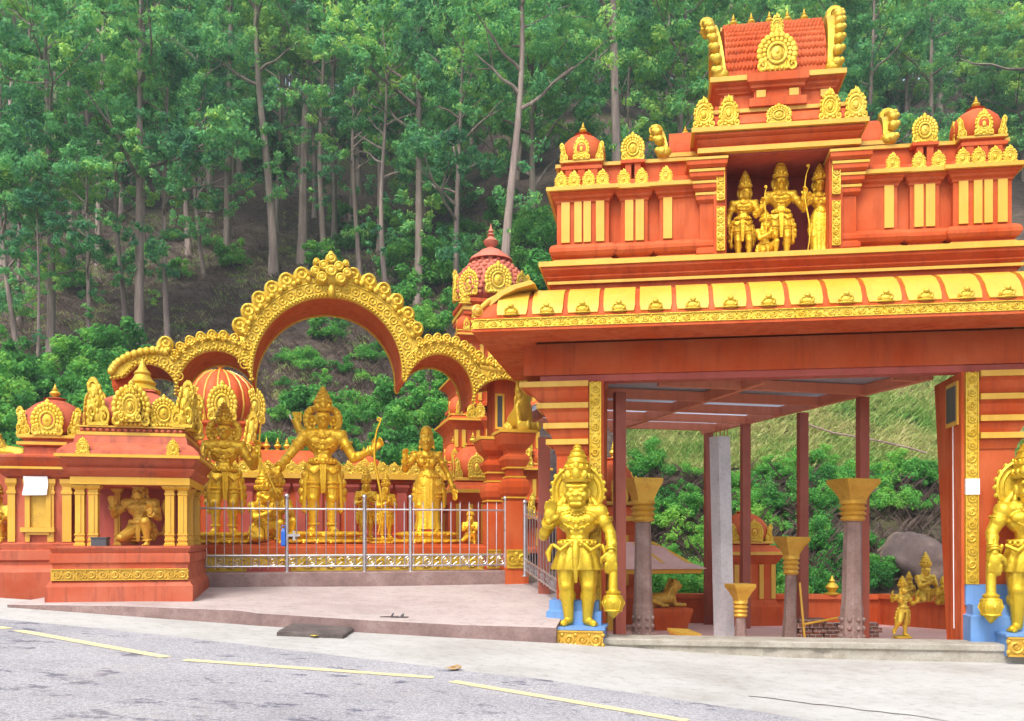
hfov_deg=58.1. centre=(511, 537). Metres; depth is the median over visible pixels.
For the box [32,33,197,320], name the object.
eucalyptus tree
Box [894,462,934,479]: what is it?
shrub
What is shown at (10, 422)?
shrub
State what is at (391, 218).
shrub
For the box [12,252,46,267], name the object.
shrub
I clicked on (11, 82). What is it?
eucalyptus tree
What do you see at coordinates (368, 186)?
eucalyptus tree
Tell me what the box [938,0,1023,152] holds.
eucalyptus tree
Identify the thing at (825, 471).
shrub
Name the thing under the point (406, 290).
shrub
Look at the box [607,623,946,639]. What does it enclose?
court floor
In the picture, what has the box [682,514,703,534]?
shrub
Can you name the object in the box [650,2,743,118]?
eucalyptus tree
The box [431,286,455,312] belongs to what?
shrub
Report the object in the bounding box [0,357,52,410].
shrub
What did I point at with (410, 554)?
steel railing
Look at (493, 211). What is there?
shrub
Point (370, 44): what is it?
eucalyptus tree
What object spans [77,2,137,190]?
eucalyptus tree
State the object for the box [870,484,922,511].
shrub
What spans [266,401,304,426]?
shrub
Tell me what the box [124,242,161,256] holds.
shrub
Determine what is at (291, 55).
eucalyptus tree
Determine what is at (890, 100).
shrub
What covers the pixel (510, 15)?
eucalyptus tree
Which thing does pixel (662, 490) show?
shrub
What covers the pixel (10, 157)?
eucalyptus tree
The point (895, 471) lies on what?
shrub
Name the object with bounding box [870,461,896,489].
shrub
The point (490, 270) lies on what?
shrine tower
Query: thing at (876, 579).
shrub
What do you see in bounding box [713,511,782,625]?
shrine
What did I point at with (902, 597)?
dancing statue
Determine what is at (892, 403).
bank grass
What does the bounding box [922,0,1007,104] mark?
eucalyptus tree
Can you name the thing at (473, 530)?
kneeling statue
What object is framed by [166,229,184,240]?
shrub
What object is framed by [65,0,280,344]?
eucalyptus tree
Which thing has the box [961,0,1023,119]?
eucalyptus tree
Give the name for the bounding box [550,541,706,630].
lion pavilion
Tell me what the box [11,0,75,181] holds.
eucalyptus tree
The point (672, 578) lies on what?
shrub
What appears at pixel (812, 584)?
shrub
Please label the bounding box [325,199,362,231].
shrub
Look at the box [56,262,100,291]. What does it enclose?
shrub
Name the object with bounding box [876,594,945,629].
boundary wall
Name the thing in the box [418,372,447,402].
shrub
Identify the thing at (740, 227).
deity statue
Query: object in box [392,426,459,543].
deity statue
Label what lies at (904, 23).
eucalyptus tree
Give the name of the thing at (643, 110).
eucalyptus tree
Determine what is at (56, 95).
eucalyptus tree
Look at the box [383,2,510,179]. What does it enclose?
eucalyptus tree
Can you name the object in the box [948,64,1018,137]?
shrub
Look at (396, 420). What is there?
shrub
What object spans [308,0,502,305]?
eucalyptus tree
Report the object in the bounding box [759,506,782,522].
shrub
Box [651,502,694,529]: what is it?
shrub
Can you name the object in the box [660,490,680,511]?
shrub
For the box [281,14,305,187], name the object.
eucalyptus tree
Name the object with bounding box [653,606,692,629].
pedestal block
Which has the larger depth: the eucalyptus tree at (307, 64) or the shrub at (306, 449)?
the eucalyptus tree at (307, 64)
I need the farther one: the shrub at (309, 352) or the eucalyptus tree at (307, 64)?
the eucalyptus tree at (307, 64)
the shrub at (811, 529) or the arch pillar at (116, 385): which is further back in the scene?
the shrub at (811, 529)
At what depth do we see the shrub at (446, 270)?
53.90 m
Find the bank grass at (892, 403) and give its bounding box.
[626,375,1023,471]
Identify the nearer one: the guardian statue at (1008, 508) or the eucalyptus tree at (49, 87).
the guardian statue at (1008, 508)
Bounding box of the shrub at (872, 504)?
[818,497,887,513]
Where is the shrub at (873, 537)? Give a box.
[870,529,885,547]
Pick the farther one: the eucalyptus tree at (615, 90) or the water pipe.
the eucalyptus tree at (615, 90)
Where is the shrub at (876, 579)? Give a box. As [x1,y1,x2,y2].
[838,552,899,592]
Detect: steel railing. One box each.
[200,500,284,568]
[284,494,367,571]
[366,495,506,570]
[522,500,556,592]
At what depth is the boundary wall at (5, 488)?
15.52 m
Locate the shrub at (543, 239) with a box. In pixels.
[527,205,556,257]
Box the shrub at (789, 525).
[767,509,835,533]
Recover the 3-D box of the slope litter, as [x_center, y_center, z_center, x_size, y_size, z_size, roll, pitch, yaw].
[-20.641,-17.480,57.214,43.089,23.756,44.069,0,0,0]
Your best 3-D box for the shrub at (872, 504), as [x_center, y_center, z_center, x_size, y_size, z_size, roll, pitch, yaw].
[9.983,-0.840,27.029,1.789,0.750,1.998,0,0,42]
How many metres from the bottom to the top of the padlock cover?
0.371 m
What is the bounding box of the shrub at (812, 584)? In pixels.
[776,565,827,593]
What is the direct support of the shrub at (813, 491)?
on the ground at (476, 179)
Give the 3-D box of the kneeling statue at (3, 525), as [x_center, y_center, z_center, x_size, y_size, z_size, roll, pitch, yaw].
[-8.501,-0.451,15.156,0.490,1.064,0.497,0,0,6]
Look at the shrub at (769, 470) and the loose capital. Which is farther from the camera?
the shrub at (769, 470)
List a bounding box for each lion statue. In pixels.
[0,434,23,453]
[503,380,541,430]
[652,578,686,606]
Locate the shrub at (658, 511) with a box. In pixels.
[655,497,701,518]
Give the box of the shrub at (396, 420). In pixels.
[386,404,414,426]
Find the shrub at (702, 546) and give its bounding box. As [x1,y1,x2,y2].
[689,536,703,557]
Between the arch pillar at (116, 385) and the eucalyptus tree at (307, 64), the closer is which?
the arch pillar at (116, 385)
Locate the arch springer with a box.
[487,381,515,435]
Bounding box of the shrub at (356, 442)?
[350,438,378,450]
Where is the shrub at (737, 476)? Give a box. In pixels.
[698,469,759,486]
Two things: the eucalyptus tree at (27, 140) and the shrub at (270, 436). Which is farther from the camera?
the eucalyptus tree at (27, 140)
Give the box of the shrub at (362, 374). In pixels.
[352,369,386,383]
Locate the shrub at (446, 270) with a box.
[406,227,477,295]
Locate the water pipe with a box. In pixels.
[809,424,926,453]
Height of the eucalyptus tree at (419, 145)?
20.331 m
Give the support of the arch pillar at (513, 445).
on the platform pavement at (510, 612)
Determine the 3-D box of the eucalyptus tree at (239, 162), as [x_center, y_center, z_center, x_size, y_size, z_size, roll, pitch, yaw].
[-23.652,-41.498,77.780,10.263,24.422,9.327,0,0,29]
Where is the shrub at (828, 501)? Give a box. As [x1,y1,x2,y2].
[809,485,840,511]
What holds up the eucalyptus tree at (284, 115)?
on the ground at (476, 179)
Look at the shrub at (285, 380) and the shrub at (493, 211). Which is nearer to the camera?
the shrub at (285, 380)
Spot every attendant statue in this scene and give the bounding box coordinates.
[354,467,376,543]
[371,472,397,543]
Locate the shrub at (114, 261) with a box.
[96,250,133,271]
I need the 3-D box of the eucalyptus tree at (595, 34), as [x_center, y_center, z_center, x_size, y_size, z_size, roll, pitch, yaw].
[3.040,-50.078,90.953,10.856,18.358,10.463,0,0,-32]
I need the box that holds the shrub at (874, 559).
[830,553,895,581]
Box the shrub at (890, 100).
[876,64,940,117]
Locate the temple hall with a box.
[176,366,447,542]
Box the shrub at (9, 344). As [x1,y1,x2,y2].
[0,324,29,370]
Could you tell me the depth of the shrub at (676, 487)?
27.59 m
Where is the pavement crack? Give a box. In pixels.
[754,696,945,720]
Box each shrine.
[0,384,83,598]
[45,359,214,602]
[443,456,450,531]
[446,433,485,543]
[607,443,636,624]
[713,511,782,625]
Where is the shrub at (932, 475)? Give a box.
[912,460,938,489]
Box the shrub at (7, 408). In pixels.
[0,403,16,431]
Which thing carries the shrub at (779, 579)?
on the ground at (476, 179)
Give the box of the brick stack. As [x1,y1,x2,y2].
[797,582,881,637]
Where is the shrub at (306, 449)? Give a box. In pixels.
[283,427,309,450]
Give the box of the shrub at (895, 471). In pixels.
[882,466,919,477]
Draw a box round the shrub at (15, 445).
[7,444,23,447]
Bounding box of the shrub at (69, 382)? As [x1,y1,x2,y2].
[52,362,110,399]
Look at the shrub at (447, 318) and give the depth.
46.38 m
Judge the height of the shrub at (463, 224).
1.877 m
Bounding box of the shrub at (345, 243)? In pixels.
[329,224,385,249]
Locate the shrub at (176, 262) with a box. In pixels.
[167,256,194,280]
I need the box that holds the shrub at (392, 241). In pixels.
[386,235,431,258]
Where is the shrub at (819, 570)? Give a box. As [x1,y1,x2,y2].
[796,565,839,589]
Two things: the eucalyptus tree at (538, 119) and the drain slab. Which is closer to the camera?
the drain slab
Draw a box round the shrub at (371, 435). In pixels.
[367,423,406,442]
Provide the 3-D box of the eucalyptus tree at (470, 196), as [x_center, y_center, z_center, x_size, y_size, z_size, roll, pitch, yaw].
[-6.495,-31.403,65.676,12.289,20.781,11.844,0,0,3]
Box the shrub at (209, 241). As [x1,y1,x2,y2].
[202,234,222,247]
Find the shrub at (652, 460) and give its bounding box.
[627,436,676,477]
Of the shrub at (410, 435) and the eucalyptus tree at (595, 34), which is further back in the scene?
the eucalyptus tree at (595, 34)
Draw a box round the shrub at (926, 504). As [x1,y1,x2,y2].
[901,493,939,510]
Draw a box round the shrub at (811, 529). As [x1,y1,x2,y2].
[809,523,841,537]
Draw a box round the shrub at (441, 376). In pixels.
[430,370,447,389]
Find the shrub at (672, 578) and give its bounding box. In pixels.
[652,574,683,587]
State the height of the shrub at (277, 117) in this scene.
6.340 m
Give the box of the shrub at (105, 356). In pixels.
[86,348,113,385]
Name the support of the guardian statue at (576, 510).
on the pavement at (962, 691)
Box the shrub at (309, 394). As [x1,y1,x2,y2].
[277,382,360,413]
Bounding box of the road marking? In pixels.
[0,626,689,720]
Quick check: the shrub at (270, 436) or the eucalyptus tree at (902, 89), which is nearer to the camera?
the shrub at (270, 436)
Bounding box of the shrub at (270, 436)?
[257,429,287,444]
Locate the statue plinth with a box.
[201,543,485,572]
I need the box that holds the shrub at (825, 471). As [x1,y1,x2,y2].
[787,463,855,487]
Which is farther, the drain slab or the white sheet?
the white sheet
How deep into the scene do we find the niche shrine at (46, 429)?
14.56 m
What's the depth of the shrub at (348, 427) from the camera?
37.91 m
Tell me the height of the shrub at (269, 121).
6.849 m
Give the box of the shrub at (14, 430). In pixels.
[11,418,22,440]
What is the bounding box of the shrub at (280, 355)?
[269,352,302,363]
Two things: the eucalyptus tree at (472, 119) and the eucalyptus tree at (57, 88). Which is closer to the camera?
the eucalyptus tree at (57, 88)
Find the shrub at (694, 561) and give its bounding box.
[680,551,703,575]
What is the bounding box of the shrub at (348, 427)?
[328,418,363,435]
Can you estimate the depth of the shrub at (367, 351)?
46.05 m
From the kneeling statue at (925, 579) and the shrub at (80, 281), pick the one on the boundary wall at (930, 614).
the kneeling statue at (925, 579)
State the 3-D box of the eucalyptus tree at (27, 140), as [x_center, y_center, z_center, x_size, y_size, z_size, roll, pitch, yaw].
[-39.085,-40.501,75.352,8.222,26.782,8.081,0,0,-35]
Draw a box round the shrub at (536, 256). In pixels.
[522,248,551,290]
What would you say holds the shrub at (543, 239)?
on the ground at (476, 179)
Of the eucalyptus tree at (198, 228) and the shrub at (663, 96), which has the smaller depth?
the eucalyptus tree at (198, 228)
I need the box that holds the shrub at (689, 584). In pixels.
[678,574,703,592]
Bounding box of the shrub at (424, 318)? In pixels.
[413,304,452,336]
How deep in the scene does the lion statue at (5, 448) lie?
15.62 m
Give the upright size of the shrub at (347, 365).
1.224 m
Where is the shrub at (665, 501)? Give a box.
[653,496,687,520]
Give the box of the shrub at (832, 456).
[810,443,842,464]
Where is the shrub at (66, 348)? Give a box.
[40,326,111,388]
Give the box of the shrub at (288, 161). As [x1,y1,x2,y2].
[235,118,295,179]
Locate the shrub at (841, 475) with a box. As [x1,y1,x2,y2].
[833,471,876,478]
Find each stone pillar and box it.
[626,477,662,634]
[725,583,755,635]
[773,536,809,636]
[826,478,880,637]
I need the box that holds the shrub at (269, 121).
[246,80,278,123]
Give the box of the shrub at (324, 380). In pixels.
[308,368,338,384]
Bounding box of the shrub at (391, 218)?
[366,203,414,246]
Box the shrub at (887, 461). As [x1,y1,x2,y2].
[871,454,901,466]
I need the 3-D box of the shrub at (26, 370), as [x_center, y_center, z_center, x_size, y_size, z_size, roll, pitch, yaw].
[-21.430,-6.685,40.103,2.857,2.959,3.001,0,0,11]
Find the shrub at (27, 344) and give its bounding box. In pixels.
[0,336,55,378]
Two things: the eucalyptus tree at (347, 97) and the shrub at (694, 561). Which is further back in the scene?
the eucalyptus tree at (347, 97)
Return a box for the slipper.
[390,613,408,617]
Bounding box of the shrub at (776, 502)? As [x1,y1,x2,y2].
[737,485,795,507]
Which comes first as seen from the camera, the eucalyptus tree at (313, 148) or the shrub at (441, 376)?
the shrub at (441, 376)
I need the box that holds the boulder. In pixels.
[877,531,943,589]
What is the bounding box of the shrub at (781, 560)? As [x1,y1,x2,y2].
[770,541,783,562]
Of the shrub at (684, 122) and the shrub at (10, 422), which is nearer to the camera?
the shrub at (10, 422)
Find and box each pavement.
[0,598,1023,720]
[7,580,560,642]
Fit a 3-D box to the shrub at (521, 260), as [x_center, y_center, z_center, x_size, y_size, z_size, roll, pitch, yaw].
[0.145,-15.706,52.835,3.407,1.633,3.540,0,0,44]
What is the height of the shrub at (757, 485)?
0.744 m
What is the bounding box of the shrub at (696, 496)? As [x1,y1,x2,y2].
[676,482,703,511]
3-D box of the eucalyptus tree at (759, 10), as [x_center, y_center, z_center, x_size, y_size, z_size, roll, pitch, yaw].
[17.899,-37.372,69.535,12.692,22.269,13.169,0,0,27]
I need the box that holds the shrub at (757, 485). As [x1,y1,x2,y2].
[731,474,779,490]
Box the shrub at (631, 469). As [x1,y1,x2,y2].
[627,459,648,477]
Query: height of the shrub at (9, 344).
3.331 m
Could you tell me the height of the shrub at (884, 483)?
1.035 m
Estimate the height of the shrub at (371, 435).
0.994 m
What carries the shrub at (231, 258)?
on the ground at (476, 179)
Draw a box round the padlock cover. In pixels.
[281,525,285,545]
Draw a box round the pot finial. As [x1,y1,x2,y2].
[824,575,839,594]
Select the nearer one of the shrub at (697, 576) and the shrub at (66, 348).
the shrub at (697, 576)
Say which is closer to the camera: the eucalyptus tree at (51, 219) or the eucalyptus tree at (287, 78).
the eucalyptus tree at (51, 219)
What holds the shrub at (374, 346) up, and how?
on the ground at (476, 179)
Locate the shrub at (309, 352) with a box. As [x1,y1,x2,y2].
[280,345,320,362]
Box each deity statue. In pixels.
[200,402,263,543]
[257,386,383,543]
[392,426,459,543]
[726,170,766,252]
[752,162,810,250]
[801,163,825,249]
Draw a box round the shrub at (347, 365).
[328,355,361,375]
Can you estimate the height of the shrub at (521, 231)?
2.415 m
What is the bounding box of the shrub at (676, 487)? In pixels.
[662,478,686,493]
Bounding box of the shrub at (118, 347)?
[73,316,155,378]
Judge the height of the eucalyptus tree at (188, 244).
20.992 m
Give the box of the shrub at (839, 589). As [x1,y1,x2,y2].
[811,576,870,593]
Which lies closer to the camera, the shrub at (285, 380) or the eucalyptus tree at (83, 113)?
the shrub at (285, 380)
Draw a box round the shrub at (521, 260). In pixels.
[510,245,533,271]
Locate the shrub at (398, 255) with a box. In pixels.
[374,239,441,285]
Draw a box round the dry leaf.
[446,664,461,668]
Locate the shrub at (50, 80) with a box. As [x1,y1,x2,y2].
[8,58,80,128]
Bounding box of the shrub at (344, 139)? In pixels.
[324,109,406,151]
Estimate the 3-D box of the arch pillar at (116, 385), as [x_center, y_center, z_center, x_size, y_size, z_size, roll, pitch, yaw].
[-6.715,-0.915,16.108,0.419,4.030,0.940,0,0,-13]
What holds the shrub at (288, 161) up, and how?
on the ground at (476, 179)
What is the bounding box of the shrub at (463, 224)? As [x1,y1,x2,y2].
[435,214,485,239]
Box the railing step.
[205,570,504,586]
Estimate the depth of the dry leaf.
9.66 m
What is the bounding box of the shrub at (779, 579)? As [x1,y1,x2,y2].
[776,571,813,593]
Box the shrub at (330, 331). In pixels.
[306,317,350,341]
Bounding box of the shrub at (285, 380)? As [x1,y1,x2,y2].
[273,375,301,386]
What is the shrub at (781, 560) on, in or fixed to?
on the ground at (476, 179)
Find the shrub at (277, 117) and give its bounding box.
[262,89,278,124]
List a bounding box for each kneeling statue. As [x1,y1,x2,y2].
[0,484,7,542]
[107,487,164,545]
[247,469,283,543]
[264,472,295,542]
[461,507,477,543]
[755,210,779,251]
[905,571,915,599]
[914,552,940,604]
[935,576,944,604]
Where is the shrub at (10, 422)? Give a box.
[0,405,17,445]
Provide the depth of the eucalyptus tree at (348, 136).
70.44 m
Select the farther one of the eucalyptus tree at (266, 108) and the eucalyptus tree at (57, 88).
the eucalyptus tree at (266, 108)
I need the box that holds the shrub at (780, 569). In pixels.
[776,563,783,583]
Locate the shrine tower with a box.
[434,224,552,552]
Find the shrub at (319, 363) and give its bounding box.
[289,356,333,370]
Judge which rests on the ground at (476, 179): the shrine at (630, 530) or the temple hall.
the temple hall
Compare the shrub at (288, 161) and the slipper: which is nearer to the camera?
the slipper
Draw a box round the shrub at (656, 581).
[652,574,684,592]
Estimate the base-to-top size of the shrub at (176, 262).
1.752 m
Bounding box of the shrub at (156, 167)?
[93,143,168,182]
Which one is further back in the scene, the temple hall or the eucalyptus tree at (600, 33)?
the eucalyptus tree at (600, 33)
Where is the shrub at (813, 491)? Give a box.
[783,479,836,502]
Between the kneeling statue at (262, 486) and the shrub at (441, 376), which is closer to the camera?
the kneeling statue at (262, 486)
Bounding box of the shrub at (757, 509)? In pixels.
[731,490,778,524]
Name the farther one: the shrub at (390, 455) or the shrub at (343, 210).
the shrub at (343, 210)
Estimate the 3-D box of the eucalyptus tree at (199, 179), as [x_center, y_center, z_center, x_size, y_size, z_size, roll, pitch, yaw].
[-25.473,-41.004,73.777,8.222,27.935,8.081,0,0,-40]
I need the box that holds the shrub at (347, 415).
[332,402,380,423]
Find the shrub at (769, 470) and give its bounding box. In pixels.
[753,454,785,478]
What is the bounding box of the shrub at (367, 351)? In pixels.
[349,343,387,361]
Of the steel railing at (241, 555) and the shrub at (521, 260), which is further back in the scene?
the shrub at (521, 260)
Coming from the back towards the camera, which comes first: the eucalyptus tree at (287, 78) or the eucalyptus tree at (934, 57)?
the eucalyptus tree at (287, 78)
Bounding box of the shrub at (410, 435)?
[379,424,420,451]
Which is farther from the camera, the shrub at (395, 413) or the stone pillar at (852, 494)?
the shrub at (395, 413)
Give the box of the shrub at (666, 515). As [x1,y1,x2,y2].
[651,511,673,529]
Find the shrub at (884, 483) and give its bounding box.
[874,475,896,496]
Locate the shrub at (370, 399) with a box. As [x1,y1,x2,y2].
[354,393,397,412]
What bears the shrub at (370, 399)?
on the ground at (476, 179)
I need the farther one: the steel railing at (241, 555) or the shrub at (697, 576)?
the shrub at (697, 576)
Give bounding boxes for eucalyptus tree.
[0,0,87,264]
[0,0,137,359]
[0,8,63,177]
[0,16,113,349]
[0,66,110,323]
[0,111,150,341]
[0,173,83,363]
[3,0,82,141]
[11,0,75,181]
[31,20,81,135]
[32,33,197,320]
[35,58,61,154]
[36,34,124,185]
[38,0,113,213]
[40,1,88,236]
[55,0,185,216]
[62,0,156,265]
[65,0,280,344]
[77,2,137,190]
[97,0,215,242]
[97,11,255,337]
[114,0,249,218]
[124,0,266,277]
[143,0,314,256]
[144,0,269,254]
[145,1,214,198]
[152,44,161,178]
[155,0,180,197]
[155,0,347,275]
[173,28,262,170]
[194,4,294,184]
[200,0,328,230]
[226,0,378,253]
[227,0,387,263]
[232,4,279,199]
[246,0,300,142]
[260,4,301,134]
[264,0,440,273]
[270,3,296,129]
[273,4,296,129]
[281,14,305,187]
[285,73,290,96]
[291,10,323,218]
[300,15,377,193]
[301,2,350,235]
[301,25,340,171]
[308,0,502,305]
[311,32,363,120]
[314,0,449,282]
[318,0,373,221]
[324,0,438,254]
[335,61,351,169]
[342,67,409,155]
[367,4,507,237]
[376,0,540,274]
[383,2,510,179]
[386,124,410,204]
[411,20,461,213]
[417,0,635,255]
[421,0,644,225]
[459,72,473,143]
[464,0,602,179]
[469,7,577,153]
[534,0,647,160]
[538,0,598,117]
[563,0,636,115]
[574,0,675,139]
[579,0,794,161]
[605,0,660,111]
[608,0,700,109]
[625,0,713,135]
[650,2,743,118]
[651,0,786,96]
[671,0,815,99]
[765,0,922,104]
[783,0,892,92]
[793,0,906,55]
[824,0,963,143]
[844,0,971,142]
[866,9,964,118]
[882,0,1020,137]
[915,0,967,109]
[921,3,960,117]
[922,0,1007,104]
[934,1,977,92]
[937,0,1023,181]
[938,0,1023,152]
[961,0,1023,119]
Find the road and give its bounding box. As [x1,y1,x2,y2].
[0,618,810,720]
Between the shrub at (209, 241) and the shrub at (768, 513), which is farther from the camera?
the shrub at (209, 241)
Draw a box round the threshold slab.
[604,634,1023,662]
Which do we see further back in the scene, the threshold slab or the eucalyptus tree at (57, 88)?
the eucalyptus tree at (57, 88)
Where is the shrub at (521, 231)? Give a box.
[473,218,546,251]
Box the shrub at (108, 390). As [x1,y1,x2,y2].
[49,382,114,412]
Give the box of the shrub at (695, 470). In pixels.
[676,461,703,478]
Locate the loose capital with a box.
[667,628,701,635]
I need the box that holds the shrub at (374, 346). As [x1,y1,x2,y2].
[368,340,383,351]
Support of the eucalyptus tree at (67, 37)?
on the ground at (476, 179)
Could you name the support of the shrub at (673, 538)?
on the ground at (476, 179)
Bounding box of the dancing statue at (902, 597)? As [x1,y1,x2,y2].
[890,576,920,638]
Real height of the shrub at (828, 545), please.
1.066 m
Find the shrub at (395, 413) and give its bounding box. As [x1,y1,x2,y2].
[376,404,439,433]
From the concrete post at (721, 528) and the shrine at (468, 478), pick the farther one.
the shrine at (468, 478)
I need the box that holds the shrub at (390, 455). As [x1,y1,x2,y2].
[371,441,432,465]
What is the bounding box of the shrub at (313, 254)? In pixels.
[301,237,344,265]
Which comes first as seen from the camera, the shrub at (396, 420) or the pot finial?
the pot finial
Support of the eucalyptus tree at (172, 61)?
on the ground at (476, 179)
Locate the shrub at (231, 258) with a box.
[213,237,252,269]
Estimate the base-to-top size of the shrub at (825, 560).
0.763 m
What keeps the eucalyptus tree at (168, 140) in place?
on the ground at (476, 179)
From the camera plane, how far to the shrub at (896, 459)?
28.22 m
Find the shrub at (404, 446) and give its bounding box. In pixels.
[391,439,418,453]
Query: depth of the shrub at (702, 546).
24.75 m
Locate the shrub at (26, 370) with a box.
[0,351,55,401]
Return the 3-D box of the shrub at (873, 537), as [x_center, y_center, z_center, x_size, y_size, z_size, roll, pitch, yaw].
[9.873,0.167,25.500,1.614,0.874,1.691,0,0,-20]
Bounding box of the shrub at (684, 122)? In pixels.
[647,113,693,156]
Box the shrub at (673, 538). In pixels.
[659,527,703,549]
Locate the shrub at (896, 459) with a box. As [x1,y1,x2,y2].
[878,446,933,487]
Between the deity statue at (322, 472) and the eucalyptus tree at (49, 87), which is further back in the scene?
the eucalyptus tree at (49, 87)
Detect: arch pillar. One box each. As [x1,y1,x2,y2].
[109,365,135,392]
[473,436,504,569]
[492,429,536,583]
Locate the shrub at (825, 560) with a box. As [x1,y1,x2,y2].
[809,550,834,569]
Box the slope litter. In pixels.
[0,193,519,394]
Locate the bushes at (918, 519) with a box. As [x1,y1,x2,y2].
[257,354,941,588]
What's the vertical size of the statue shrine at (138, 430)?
3.831 m
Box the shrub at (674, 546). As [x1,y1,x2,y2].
[666,543,683,557]
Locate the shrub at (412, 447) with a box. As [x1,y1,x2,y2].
[399,429,442,463]
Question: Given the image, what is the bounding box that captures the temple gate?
[471,5,1023,641]
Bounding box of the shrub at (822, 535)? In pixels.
[795,514,842,553]
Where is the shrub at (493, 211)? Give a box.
[482,188,536,228]
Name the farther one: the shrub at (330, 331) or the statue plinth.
the shrub at (330, 331)
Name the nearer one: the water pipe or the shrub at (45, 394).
the water pipe
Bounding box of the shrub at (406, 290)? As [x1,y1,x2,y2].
[391,278,437,322]
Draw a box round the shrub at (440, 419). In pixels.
[432,410,447,423]
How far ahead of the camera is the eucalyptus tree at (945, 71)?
103.51 m
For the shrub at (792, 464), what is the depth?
28.10 m
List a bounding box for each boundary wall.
[0,473,7,549]
[652,593,880,624]
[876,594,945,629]
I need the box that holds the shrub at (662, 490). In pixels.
[656,486,671,500]
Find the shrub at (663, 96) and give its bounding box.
[660,83,698,114]
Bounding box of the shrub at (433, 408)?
[422,394,447,424]
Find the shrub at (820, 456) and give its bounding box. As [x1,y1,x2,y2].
[773,446,827,463]
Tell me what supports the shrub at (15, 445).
on the ground at (476, 179)
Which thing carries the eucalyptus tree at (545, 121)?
on the ground at (476, 179)
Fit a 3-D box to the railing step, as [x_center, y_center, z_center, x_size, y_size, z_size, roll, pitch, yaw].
[-2.712,0.900,16.505,5.270,0.600,0.620,0,0,-13]
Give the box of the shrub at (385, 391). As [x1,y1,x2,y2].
[372,370,429,411]
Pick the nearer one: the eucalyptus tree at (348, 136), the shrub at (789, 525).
the shrub at (789, 525)
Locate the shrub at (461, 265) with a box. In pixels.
[431,260,463,279]
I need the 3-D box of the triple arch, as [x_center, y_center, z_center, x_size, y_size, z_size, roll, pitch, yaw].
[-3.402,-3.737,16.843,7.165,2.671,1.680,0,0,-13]
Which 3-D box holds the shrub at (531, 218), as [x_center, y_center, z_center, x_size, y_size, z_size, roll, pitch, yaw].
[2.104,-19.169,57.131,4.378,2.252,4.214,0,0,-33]
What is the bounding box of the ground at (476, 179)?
[0,79,1023,599]
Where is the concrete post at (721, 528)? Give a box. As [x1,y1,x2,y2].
[709,427,733,635]
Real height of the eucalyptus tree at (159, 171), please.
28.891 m
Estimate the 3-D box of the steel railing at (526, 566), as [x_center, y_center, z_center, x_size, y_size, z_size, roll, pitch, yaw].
[0.483,0.149,15.500,0.120,1.671,2.376,0,0,-13]
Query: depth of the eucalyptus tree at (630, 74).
63.33 m
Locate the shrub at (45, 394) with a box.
[8,371,60,401]
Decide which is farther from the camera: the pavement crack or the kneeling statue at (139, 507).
the kneeling statue at (139, 507)
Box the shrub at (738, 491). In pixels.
[731,486,764,499]
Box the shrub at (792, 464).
[776,456,813,482]
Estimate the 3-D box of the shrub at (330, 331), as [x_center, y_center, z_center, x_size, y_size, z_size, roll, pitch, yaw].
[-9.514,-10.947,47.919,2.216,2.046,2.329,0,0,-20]
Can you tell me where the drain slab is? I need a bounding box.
[277,623,352,638]
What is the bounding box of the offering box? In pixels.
[90,537,110,545]
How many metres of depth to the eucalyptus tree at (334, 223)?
66.49 m
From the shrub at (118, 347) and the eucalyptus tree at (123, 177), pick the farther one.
the eucalyptus tree at (123, 177)
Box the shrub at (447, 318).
[433,301,458,324]
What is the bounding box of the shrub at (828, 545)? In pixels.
[815,533,842,564]
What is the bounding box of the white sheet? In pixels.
[22,476,47,494]
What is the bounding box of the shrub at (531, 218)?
[511,205,554,234]
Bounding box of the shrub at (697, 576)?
[681,563,703,581]
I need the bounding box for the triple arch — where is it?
[107,251,515,413]
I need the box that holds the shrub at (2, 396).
[0,381,8,408]
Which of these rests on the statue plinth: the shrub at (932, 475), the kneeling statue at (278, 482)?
the kneeling statue at (278, 482)
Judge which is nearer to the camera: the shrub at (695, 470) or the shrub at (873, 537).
the shrub at (873, 537)
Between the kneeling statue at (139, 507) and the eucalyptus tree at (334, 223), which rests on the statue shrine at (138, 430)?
the kneeling statue at (139, 507)
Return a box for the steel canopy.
[532,376,932,637]
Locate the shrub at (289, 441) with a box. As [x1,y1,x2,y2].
[269,437,292,449]
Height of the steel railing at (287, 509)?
1.387 m
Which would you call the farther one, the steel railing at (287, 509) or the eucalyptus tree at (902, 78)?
the eucalyptus tree at (902, 78)
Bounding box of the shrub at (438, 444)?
[434,416,447,451]
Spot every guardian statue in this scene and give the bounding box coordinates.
[538,443,624,646]
[978,443,1023,656]
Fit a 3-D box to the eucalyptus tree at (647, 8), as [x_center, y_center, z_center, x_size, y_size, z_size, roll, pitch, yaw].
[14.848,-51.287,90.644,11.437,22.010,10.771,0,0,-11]
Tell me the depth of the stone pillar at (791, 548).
15.51 m
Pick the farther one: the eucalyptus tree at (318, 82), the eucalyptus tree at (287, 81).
the eucalyptus tree at (287, 81)
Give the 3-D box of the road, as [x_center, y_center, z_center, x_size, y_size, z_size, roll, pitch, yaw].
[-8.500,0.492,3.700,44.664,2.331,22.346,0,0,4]
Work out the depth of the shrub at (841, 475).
27.55 m
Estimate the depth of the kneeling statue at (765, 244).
13.55 m
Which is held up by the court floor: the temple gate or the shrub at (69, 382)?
the temple gate
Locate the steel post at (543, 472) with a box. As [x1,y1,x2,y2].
[538,437,549,593]
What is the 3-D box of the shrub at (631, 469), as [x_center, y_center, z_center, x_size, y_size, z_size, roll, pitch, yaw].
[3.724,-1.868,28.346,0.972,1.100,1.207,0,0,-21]
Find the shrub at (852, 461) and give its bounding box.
[816,458,878,479]

